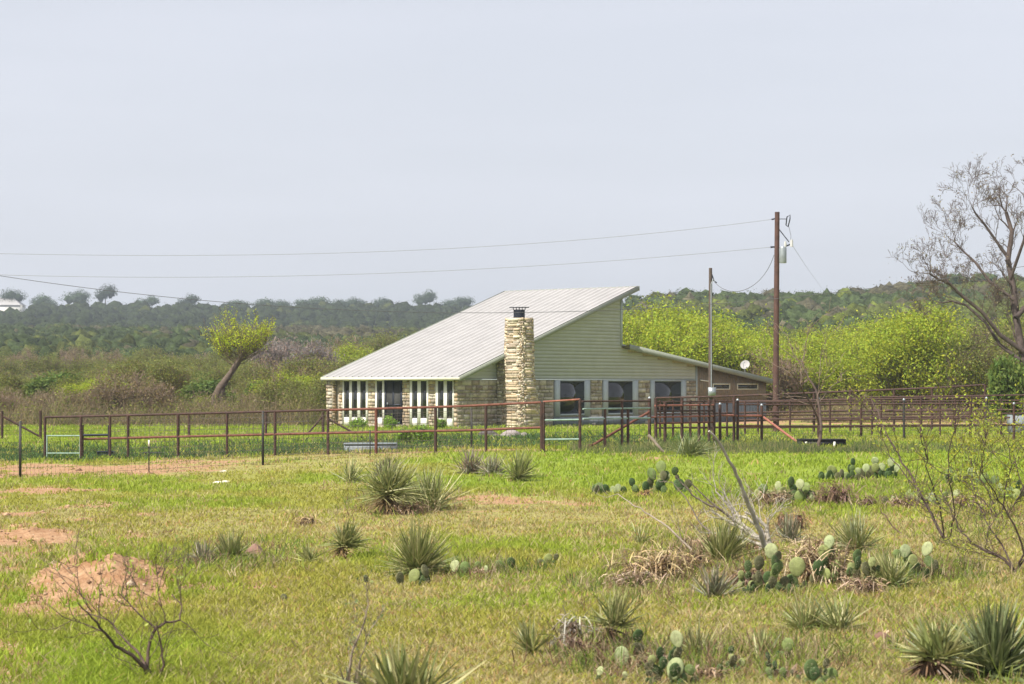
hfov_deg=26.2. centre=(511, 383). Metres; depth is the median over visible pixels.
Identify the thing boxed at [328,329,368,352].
bare mesquite
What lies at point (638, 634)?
prickly pear
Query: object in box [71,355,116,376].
mesquite tree
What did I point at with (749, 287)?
service cable
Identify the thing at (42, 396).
bare mesquite
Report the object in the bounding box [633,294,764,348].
mesquite tree
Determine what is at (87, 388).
mesquite tree
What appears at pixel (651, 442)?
yucca
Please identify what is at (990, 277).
crest tree
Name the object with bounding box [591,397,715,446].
corral fence
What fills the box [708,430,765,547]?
dead branch
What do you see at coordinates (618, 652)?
prickly pear
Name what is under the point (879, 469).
prickly pear
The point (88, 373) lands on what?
mesquite tree
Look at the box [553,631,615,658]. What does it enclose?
dead yucca
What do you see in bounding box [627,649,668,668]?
dead yucca
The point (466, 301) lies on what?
skyline tree
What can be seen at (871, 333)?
mesquite tree
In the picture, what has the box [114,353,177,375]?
mesquite tree
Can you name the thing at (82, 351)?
bare mesquite
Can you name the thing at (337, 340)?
bare mesquite
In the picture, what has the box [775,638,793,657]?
prickly pear
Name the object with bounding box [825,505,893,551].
yucca
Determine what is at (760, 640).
yucca
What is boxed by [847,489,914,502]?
prickly pear
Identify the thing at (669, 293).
crest tree
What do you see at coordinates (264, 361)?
bare mesquite
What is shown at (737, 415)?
corral fence
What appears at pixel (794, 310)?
hillside thicket
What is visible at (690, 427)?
cattle chute
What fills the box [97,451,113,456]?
feed box
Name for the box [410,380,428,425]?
window
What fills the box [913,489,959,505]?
prickly pear
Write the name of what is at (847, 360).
mesquite tree
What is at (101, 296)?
skyline tree
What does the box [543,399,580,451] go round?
gate
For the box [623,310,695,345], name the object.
mesquite tree
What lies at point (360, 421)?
bush
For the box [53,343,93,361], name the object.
bare mesquite
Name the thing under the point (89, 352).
mesquite tree
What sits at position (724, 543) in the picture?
yucca
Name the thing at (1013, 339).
mesquite tree
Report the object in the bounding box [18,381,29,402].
mesquite tree
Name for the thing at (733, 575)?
dead yucca
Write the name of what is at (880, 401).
corral fence
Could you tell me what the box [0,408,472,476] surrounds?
wire fence
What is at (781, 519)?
dead yucca
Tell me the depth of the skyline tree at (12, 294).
1040.17 m
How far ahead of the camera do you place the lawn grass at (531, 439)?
78.44 m
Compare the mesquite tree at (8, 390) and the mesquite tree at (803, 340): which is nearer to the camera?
the mesquite tree at (8, 390)
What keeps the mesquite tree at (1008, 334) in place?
on the ground at (62, 537)
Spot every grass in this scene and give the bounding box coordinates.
[0,422,1023,462]
[0,444,1023,683]
[1,641,1023,683]
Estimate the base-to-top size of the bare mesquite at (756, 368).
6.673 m
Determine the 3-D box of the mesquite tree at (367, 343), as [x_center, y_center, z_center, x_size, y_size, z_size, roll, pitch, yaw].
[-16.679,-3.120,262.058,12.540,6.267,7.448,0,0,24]
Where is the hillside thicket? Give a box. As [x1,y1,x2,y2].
[623,276,1023,339]
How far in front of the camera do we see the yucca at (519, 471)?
48.62 m
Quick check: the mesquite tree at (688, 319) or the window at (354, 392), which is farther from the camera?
the mesquite tree at (688, 319)
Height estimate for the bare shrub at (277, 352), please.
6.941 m
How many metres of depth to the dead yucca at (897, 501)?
38.83 m
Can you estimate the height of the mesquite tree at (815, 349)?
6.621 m
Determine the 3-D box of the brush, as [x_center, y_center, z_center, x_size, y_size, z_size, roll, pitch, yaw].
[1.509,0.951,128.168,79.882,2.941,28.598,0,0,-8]
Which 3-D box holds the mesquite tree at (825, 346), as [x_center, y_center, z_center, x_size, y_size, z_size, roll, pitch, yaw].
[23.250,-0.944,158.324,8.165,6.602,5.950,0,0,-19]
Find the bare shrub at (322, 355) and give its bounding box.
[282,339,344,366]
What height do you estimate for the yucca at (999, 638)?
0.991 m
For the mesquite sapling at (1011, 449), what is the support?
on the ground at (62, 537)
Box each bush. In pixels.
[349,418,368,428]
[383,415,399,427]
[394,426,411,442]
[411,424,433,442]
[433,419,447,427]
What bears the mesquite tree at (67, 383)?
on the ground at (62, 537)
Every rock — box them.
[246,544,262,553]
[478,431,497,435]
[502,430,519,436]
[873,632,889,638]
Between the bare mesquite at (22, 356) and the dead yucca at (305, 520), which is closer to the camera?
the dead yucca at (305, 520)
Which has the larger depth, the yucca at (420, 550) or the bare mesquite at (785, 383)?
the bare mesquite at (785, 383)
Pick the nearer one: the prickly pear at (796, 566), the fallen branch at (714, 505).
the prickly pear at (796, 566)
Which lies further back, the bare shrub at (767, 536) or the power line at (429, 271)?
the power line at (429, 271)
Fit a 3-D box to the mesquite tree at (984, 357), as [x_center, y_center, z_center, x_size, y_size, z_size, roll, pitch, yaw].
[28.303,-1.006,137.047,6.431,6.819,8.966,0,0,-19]
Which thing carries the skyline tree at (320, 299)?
on the ground at (62, 537)
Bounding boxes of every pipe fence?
[44,401,542,458]
[581,400,649,448]
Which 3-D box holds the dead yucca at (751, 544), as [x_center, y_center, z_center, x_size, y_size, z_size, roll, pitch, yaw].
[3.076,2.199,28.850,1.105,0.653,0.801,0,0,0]
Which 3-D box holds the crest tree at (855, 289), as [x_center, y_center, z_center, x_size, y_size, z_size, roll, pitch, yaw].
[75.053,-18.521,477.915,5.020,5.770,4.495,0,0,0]
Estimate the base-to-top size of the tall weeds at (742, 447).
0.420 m
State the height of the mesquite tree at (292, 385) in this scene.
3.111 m
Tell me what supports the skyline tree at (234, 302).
on the ground at (62, 537)
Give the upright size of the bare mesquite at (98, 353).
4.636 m
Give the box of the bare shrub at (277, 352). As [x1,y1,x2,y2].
[236,336,323,372]
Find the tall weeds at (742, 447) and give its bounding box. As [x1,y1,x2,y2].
[567,437,1023,453]
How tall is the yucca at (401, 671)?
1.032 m
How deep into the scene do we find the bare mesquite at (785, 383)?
140.53 m
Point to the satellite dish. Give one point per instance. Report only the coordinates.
(744, 364)
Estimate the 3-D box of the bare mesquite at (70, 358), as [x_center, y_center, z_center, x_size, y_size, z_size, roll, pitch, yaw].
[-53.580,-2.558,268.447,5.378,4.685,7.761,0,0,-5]
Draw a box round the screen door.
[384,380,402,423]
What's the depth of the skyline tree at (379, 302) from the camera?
1066.61 m
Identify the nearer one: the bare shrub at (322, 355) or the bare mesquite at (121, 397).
the bare mesquite at (121, 397)
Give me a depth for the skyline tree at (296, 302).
1057.98 m
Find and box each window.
[342,380,367,425]
[375,380,383,423]
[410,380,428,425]
[436,380,453,427]
[554,380,589,416]
[602,380,637,415]
[649,380,685,414]
[713,383,729,389]
[737,383,757,389]
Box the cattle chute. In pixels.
[657,400,732,436]
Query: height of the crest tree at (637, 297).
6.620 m
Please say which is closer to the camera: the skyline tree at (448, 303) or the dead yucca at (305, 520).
the dead yucca at (305, 520)
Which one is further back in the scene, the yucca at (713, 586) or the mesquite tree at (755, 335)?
the mesquite tree at (755, 335)
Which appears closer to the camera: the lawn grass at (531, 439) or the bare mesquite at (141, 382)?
the lawn grass at (531, 439)
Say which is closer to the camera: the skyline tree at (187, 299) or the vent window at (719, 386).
the vent window at (719, 386)
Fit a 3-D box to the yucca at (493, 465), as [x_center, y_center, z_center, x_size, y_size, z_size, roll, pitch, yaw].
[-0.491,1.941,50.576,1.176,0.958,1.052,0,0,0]
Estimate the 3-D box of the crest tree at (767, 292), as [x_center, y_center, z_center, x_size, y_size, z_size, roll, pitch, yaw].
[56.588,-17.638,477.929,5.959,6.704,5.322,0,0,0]
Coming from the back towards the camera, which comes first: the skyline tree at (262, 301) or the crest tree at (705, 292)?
the skyline tree at (262, 301)
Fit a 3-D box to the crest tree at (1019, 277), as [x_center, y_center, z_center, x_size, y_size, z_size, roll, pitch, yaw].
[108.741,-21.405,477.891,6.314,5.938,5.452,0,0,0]
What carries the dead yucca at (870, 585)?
on the ground at (62, 537)
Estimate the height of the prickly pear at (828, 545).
0.587 m
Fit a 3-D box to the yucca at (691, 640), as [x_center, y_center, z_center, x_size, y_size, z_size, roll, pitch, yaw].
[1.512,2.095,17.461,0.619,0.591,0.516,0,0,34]
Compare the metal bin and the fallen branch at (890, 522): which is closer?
the fallen branch at (890, 522)
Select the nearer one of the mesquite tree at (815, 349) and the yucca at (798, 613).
the yucca at (798, 613)
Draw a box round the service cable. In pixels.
[718,256,773,291]
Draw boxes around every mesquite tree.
[0,353,30,377]
[0,366,33,393]
[0,383,26,401]
[12,352,90,375]
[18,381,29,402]
[23,364,94,381]
[40,368,128,400]
[49,340,105,355]
[51,375,140,411]
[56,374,137,406]
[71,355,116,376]
[80,348,203,408]
[86,363,122,377]
[89,357,128,363]
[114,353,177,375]
[153,349,243,371]
[179,365,208,374]
[184,359,241,392]
[191,389,229,407]
[202,347,234,362]
[210,360,271,382]
[225,358,268,386]
[227,375,255,394]
[231,347,359,389]
[237,366,321,398]
[249,369,317,410]
[280,371,331,419]
[330,334,377,350]
[331,342,379,360]
[333,352,370,362]
[346,326,411,344]
[352,333,402,351]
[364,326,402,353]
[623,293,685,319]
[623,296,700,323]
[623,304,696,339]
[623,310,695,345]
[623,311,767,372]
[624,324,699,350]
[625,294,735,329]
[626,291,685,321]
[629,306,708,353]
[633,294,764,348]
[633,298,671,332]
[663,306,707,334]
[663,309,781,342]
[665,303,787,345]
[679,301,751,331]
[693,324,815,390]
[722,358,779,397]
[731,323,783,347]
[742,323,868,409]
[746,323,835,407]
[751,338,816,413]
[771,323,810,340]
[782,320,884,407]
[785,325,837,409]
[787,325,871,407]
[809,331,905,408]
[813,308,969,406]
[821,301,932,407]
[836,313,963,412]
[839,293,975,412]
[868,306,986,405]
[892,323,987,407]
[906,325,1016,412]
[909,303,1021,407]
[942,314,1023,407]
[944,320,1017,414]
[960,308,1023,332]
[1005,323,1023,362]
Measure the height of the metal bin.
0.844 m
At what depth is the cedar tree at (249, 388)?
130.49 m
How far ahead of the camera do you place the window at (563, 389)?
117.00 m
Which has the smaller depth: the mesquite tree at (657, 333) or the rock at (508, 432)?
the rock at (508, 432)
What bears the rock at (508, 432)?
on the ground at (62, 537)
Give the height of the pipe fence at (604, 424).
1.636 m
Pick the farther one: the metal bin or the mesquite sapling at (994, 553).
the metal bin
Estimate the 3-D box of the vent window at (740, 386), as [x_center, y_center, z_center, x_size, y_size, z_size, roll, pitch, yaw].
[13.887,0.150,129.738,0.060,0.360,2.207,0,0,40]
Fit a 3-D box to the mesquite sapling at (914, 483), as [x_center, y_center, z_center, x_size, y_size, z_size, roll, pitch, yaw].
[5.361,0.741,29.372,1.940,2.726,2.802,0,0,0]
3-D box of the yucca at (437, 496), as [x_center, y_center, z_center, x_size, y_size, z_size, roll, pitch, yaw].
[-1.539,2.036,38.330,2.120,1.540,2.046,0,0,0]
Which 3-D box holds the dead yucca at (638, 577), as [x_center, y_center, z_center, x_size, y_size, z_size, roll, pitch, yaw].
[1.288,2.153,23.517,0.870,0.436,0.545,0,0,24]
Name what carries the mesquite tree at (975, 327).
on the ground at (62, 537)
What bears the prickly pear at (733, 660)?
on the ground at (62, 537)
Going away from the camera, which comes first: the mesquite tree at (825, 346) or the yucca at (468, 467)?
the yucca at (468, 467)
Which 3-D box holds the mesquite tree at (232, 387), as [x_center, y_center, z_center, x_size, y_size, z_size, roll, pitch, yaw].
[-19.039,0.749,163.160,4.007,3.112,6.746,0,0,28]
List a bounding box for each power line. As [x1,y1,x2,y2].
[0,219,770,255]
[3,266,1023,312]
[16,247,768,276]
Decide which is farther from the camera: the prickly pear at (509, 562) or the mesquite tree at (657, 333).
the mesquite tree at (657, 333)
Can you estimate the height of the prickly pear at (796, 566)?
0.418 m
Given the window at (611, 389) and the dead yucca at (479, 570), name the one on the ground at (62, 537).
the dead yucca at (479, 570)
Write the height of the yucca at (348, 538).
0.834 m
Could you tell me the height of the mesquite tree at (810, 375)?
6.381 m
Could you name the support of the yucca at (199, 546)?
on the ground at (62, 537)
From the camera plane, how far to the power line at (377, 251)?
90.00 m
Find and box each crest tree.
[623,295,646,301]
[641,290,664,297]
[660,289,676,299]
[675,287,694,293]
[694,289,713,296]
[761,288,779,295]
[849,286,866,292]
[942,273,970,283]
[968,271,998,281]
[1002,273,1023,280]
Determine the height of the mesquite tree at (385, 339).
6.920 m
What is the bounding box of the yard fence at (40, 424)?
[0,410,356,438]
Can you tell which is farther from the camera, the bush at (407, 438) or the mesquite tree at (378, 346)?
the mesquite tree at (378, 346)
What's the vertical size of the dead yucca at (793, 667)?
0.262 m
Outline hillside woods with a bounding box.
[0,320,423,372]
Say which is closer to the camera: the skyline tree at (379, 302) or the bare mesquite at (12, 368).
the bare mesquite at (12, 368)
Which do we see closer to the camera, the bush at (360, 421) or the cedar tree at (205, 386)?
the bush at (360, 421)
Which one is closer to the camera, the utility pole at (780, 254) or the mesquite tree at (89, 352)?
the utility pole at (780, 254)
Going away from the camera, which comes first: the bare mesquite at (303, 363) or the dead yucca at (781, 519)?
the dead yucca at (781, 519)
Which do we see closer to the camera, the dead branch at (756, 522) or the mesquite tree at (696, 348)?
the dead branch at (756, 522)
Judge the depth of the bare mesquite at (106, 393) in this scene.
122.19 m
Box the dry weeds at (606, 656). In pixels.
[145,463,1023,683]
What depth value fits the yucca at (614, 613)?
18.10 m
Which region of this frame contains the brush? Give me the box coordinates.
[0,382,1019,426]
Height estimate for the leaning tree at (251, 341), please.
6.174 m
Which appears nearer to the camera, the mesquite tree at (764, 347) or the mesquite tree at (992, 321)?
the mesquite tree at (764, 347)
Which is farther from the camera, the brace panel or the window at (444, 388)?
the window at (444, 388)
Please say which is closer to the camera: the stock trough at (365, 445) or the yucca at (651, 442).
the yucca at (651, 442)
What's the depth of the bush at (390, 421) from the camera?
107.85 m
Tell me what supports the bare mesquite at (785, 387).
on the ground at (62, 537)
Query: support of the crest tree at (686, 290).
on the ground at (62, 537)
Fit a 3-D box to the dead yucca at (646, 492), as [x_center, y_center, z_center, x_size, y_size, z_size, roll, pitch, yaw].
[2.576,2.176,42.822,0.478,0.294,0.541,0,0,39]
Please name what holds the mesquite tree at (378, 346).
on the ground at (62, 537)
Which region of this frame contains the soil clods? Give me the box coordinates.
[0,459,933,682]
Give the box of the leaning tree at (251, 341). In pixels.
[198,305,275,406]
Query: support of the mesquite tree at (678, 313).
on the ground at (62, 537)
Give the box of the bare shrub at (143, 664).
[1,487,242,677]
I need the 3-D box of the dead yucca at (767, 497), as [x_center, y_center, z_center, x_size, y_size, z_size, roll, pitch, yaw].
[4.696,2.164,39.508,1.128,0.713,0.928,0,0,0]
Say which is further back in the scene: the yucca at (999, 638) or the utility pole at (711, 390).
the utility pole at (711, 390)
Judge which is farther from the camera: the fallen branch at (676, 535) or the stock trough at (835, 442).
the stock trough at (835, 442)
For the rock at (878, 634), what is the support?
on the ground at (62, 537)
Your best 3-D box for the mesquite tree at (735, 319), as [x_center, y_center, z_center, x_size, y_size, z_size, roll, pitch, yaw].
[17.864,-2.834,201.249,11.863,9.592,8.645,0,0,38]
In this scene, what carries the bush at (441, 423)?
on the ground at (62, 537)
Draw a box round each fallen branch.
[588,475,691,550]
[652,468,746,536]
[880,508,901,534]
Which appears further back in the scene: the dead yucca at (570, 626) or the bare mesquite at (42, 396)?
the bare mesquite at (42, 396)
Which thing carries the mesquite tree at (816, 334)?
on the ground at (62, 537)
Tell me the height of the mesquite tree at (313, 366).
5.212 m
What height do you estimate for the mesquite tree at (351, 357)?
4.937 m
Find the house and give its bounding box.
[321,286,772,427]
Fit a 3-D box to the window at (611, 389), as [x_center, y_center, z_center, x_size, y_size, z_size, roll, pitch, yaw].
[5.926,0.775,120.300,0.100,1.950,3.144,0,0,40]
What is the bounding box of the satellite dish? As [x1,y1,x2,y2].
[740,360,749,371]
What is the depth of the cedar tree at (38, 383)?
138.17 m
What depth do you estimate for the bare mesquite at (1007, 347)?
144.66 m
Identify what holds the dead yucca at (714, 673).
on the ground at (62, 537)
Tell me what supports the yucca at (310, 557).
on the ground at (62, 537)
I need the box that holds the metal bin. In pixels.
[1007,414,1023,435]
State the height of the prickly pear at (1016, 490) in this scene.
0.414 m
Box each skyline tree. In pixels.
[0,287,27,301]
[28,292,57,305]
[58,287,91,303]
[93,284,117,303]
[136,294,159,305]
[177,293,200,304]
[226,299,251,305]
[252,297,275,305]
[273,299,291,307]
[292,297,318,304]
[306,296,331,304]
[331,299,351,306]
[345,296,367,304]
[370,296,391,306]
[412,288,437,304]
[440,299,460,306]
[451,295,475,306]
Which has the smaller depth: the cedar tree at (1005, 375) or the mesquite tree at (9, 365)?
the cedar tree at (1005, 375)
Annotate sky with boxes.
[0,0,1023,308]
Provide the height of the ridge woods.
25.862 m
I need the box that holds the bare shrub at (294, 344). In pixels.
[248,328,340,365]
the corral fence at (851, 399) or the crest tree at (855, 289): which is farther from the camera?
the crest tree at (855, 289)
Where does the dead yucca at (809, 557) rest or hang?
on the ground at (62, 537)
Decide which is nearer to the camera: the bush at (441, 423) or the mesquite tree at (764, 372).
the bush at (441, 423)
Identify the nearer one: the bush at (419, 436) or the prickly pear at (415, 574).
the prickly pear at (415, 574)
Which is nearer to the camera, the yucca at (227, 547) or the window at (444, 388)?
the yucca at (227, 547)
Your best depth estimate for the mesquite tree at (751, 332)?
178.52 m
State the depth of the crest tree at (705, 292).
476.83 m
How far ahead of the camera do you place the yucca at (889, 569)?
23.51 m
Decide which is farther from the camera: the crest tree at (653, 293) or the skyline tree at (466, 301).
the skyline tree at (466, 301)
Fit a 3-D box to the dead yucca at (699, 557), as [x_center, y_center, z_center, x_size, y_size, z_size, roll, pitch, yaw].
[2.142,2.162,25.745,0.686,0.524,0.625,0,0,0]
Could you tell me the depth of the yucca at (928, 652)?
16.06 m
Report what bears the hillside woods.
on the ground at (62, 537)
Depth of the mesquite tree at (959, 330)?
151.29 m
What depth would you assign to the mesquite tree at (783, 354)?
141.72 m
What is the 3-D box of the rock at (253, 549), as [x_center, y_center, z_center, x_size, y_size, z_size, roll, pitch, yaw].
[-3.274,2.184,28.077,0.277,0.295,0.250,0,0,0]
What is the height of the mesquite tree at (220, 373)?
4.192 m
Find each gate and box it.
[46,435,79,457]
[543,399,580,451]
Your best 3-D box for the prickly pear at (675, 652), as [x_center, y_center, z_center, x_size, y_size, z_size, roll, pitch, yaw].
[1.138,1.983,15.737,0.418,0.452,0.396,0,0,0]
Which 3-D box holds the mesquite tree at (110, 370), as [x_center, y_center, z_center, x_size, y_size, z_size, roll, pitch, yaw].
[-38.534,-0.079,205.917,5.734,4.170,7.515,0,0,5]
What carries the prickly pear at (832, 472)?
on the ground at (62, 537)
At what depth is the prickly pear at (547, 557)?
26.37 m
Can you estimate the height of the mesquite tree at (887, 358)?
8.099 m
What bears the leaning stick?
on the ground at (62, 537)
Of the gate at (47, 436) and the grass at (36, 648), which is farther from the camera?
the gate at (47, 436)
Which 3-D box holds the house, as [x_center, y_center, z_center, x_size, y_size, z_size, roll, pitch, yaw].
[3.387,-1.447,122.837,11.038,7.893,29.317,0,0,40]
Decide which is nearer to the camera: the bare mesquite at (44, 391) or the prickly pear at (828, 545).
the prickly pear at (828, 545)
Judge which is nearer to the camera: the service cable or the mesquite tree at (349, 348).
the service cable
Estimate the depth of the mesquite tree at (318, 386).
118.81 m
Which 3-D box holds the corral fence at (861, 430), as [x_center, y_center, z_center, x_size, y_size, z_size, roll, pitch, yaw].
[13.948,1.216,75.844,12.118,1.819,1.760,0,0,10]
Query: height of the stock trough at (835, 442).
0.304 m
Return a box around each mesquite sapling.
[738,299,865,446]
[831,336,989,538]
[901,398,1023,572]
[923,374,1023,518]
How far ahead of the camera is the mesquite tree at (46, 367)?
225.23 m
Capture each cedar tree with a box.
[20,369,82,397]
[175,377,240,403]
[242,379,266,396]
[985,354,1023,423]
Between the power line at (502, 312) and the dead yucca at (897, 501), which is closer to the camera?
the dead yucca at (897, 501)
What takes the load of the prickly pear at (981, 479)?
on the ground at (62, 537)
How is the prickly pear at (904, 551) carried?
on the ground at (62, 537)
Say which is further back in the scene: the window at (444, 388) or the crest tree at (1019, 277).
the crest tree at (1019, 277)
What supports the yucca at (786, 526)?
on the ground at (62, 537)
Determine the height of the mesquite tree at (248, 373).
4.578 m
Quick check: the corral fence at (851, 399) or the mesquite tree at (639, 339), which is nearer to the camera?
the corral fence at (851, 399)
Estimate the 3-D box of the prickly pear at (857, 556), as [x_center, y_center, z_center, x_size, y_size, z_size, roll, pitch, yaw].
[3.772,2.004,23.595,0.432,0.445,0.388,0,0,0]
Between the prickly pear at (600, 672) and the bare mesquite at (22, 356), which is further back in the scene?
the bare mesquite at (22, 356)
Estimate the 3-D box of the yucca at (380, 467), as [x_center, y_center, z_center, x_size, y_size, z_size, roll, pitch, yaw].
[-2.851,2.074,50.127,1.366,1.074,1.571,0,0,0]
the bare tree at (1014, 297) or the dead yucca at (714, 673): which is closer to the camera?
the dead yucca at (714, 673)
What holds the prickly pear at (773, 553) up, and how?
on the ground at (62, 537)
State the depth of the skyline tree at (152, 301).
1048.74 m
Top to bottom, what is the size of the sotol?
1.346 m
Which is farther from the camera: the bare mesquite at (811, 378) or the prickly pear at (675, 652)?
the bare mesquite at (811, 378)
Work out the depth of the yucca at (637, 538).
30.05 m
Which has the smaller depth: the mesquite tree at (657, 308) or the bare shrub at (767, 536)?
the bare shrub at (767, 536)
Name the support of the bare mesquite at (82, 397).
on the ground at (62, 537)
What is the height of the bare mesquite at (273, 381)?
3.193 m
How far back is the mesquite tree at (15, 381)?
151.55 m
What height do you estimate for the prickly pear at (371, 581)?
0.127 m
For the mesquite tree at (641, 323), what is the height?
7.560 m
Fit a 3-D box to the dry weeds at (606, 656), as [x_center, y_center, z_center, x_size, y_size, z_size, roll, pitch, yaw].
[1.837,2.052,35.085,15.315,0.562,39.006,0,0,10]
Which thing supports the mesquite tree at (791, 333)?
on the ground at (62, 537)
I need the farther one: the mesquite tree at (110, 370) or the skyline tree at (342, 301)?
the skyline tree at (342, 301)
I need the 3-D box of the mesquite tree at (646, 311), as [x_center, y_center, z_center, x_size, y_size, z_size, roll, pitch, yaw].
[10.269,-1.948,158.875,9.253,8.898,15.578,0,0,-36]
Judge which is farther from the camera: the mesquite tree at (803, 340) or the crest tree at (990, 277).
the crest tree at (990, 277)
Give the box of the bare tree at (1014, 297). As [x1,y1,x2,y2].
[885,152,1023,412]
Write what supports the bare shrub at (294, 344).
on the ground at (62, 537)
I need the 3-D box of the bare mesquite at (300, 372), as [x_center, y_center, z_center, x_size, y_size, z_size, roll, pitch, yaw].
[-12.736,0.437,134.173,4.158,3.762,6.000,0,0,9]
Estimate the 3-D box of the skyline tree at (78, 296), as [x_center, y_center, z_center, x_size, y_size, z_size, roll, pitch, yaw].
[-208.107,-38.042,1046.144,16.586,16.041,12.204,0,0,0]
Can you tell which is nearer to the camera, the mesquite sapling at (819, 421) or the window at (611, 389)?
the mesquite sapling at (819, 421)
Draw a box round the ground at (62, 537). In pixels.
[0,375,1023,683]
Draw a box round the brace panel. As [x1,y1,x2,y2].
[82,425,108,456]
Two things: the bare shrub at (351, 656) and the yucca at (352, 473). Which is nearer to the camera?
the bare shrub at (351, 656)
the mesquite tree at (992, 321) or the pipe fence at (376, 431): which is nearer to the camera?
the pipe fence at (376, 431)
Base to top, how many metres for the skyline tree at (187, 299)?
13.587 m
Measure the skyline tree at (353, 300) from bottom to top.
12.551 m
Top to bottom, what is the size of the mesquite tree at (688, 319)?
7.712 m
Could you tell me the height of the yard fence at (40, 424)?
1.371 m
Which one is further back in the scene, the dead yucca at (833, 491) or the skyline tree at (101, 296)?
the skyline tree at (101, 296)
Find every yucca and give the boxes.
[180,537,225,561]
[207,528,263,559]
[290,512,323,525]
[291,542,325,562]
[315,519,375,558]
[316,630,484,683]
[318,659,383,683]
[325,455,367,482]
[338,455,447,514]
[364,453,408,476]
[375,518,463,575]
[380,464,476,509]
[380,497,440,514]
[445,445,489,473]
[456,567,500,575]
[471,452,510,476]
[490,449,545,481]
[502,611,557,654]
[536,605,620,647]
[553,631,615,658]
[577,582,649,646]
[596,567,670,588]
[600,537,709,581]
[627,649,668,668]
[628,519,655,542]
[632,488,655,496]
[636,435,665,448]
[666,529,715,556]
[666,612,732,654]
[670,548,716,570]
[687,664,736,680]
[689,561,749,598]
[693,508,764,560]
[707,563,780,586]
[730,529,779,551]
[748,485,795,505]
[749,624,779,654]
[753,505,820,529]
[753,530,875,585]
[760,664,806,679]
[769,508,814,544]
[773,586,841,631]
[796,587,873,631]
[804,477,868,505]
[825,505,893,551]
[826,570,889,594]
[850,493,886,507]
[857,545,919,587]
[879,494,928,507]
[883,611,982,680]
[938,590,1023,683]
[941,490,986,508]
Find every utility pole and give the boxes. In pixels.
[708,268,716,431]
[770,212,792,431]
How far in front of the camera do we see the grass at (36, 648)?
17.03 m
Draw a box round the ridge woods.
[0,299,470,328]
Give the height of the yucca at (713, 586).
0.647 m
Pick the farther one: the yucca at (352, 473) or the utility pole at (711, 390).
the utility pole at (711, 390)
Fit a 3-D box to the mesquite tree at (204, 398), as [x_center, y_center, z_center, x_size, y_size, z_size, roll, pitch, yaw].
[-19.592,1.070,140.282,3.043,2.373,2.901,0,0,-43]
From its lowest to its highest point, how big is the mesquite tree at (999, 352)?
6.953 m
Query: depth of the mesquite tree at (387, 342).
254.87 m
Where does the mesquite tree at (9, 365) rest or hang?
on the ground at (62, 537)
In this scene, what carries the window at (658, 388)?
in the house
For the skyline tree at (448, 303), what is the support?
on the ground at (62, 537)
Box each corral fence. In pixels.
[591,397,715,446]
[656,384,985,432]
[692,398,1023,435]
[718,397,796,441]
[739,394,1023,439]
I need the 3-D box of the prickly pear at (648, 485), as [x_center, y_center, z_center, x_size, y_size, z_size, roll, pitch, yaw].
[2.597,1.885,43.937,1.990,0.724,0.444,0,0,-2]
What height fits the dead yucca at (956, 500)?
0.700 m
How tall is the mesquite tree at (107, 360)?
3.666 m
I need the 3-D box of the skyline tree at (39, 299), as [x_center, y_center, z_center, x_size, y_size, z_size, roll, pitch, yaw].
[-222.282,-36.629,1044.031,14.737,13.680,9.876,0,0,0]
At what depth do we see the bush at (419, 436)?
73.82 m
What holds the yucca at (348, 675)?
on the ground at (62, 537)
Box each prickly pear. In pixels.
[363,575,373,582]
[396,564,429,585]
[444,560,486,573]
[495,557,514,569]
[537,553,558,564]
[592,460,691,493]
[596,666,627,681]
[614,646,635,665]
[629,629,649,659]
[644,630,698,683]
[717,646,744,674]
[736,543,793,595]
[750,476,815,501]
[765,652,801,682]
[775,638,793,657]
[787,557,807,589]
[802,658,837,683]
[809,535,840,584]
[818,458,870,479]
[846,549,880,584]
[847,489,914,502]
[869,457,899,478]
[892,541,943,579]
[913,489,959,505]
[944,468,998,484]
[996,480,1023,499]
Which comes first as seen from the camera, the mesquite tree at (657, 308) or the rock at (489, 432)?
the rock at (489, 432)
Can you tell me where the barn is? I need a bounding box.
[0,298,25,311]
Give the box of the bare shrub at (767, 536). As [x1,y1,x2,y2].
[687,443,791,550]
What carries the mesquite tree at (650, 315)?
on the ground at (62, 537)
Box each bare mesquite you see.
[0,349,39,373]
[0,357,28,377]
[0,385,36,421]
[6,343,44,364]
[23,387,47,409]
[24,381,71,409]
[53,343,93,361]
[56,369,139,413]
[57,346,86,372]
[59,386,115,413]
[60,345,98,360]
[69,348,120,362]
[80,367,136,413]
[91,364,182,413]
[113,369,171,409]
[235,371,290,407]
[238,347,308,393]
[270,354,332,372]
[285,364,314,377]
[319,330,357,353]
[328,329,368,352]
[682,318,772,386]
[735,336,809,410]
[742,344,823,413]
[781,335,841,410]
[974,327,1018,399]
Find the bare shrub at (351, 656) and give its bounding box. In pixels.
[340,561,388,676]
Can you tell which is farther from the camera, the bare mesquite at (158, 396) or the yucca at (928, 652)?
the bare mesquite at (158, 396)
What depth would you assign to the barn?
1035.68 m
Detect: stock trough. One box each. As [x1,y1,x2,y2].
[344,443,396,450]
[796,439,845,446]
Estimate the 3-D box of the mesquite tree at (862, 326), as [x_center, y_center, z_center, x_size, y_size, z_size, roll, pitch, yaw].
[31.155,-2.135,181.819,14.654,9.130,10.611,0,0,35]
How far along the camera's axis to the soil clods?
23.33 m
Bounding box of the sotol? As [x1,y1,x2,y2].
[659,430,720,456]
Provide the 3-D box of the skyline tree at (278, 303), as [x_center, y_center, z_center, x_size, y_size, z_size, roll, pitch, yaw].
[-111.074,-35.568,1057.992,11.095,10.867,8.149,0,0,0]
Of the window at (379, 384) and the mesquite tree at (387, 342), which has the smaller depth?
the window at (379, 384)
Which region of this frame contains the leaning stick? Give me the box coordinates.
[647,434,663,451]

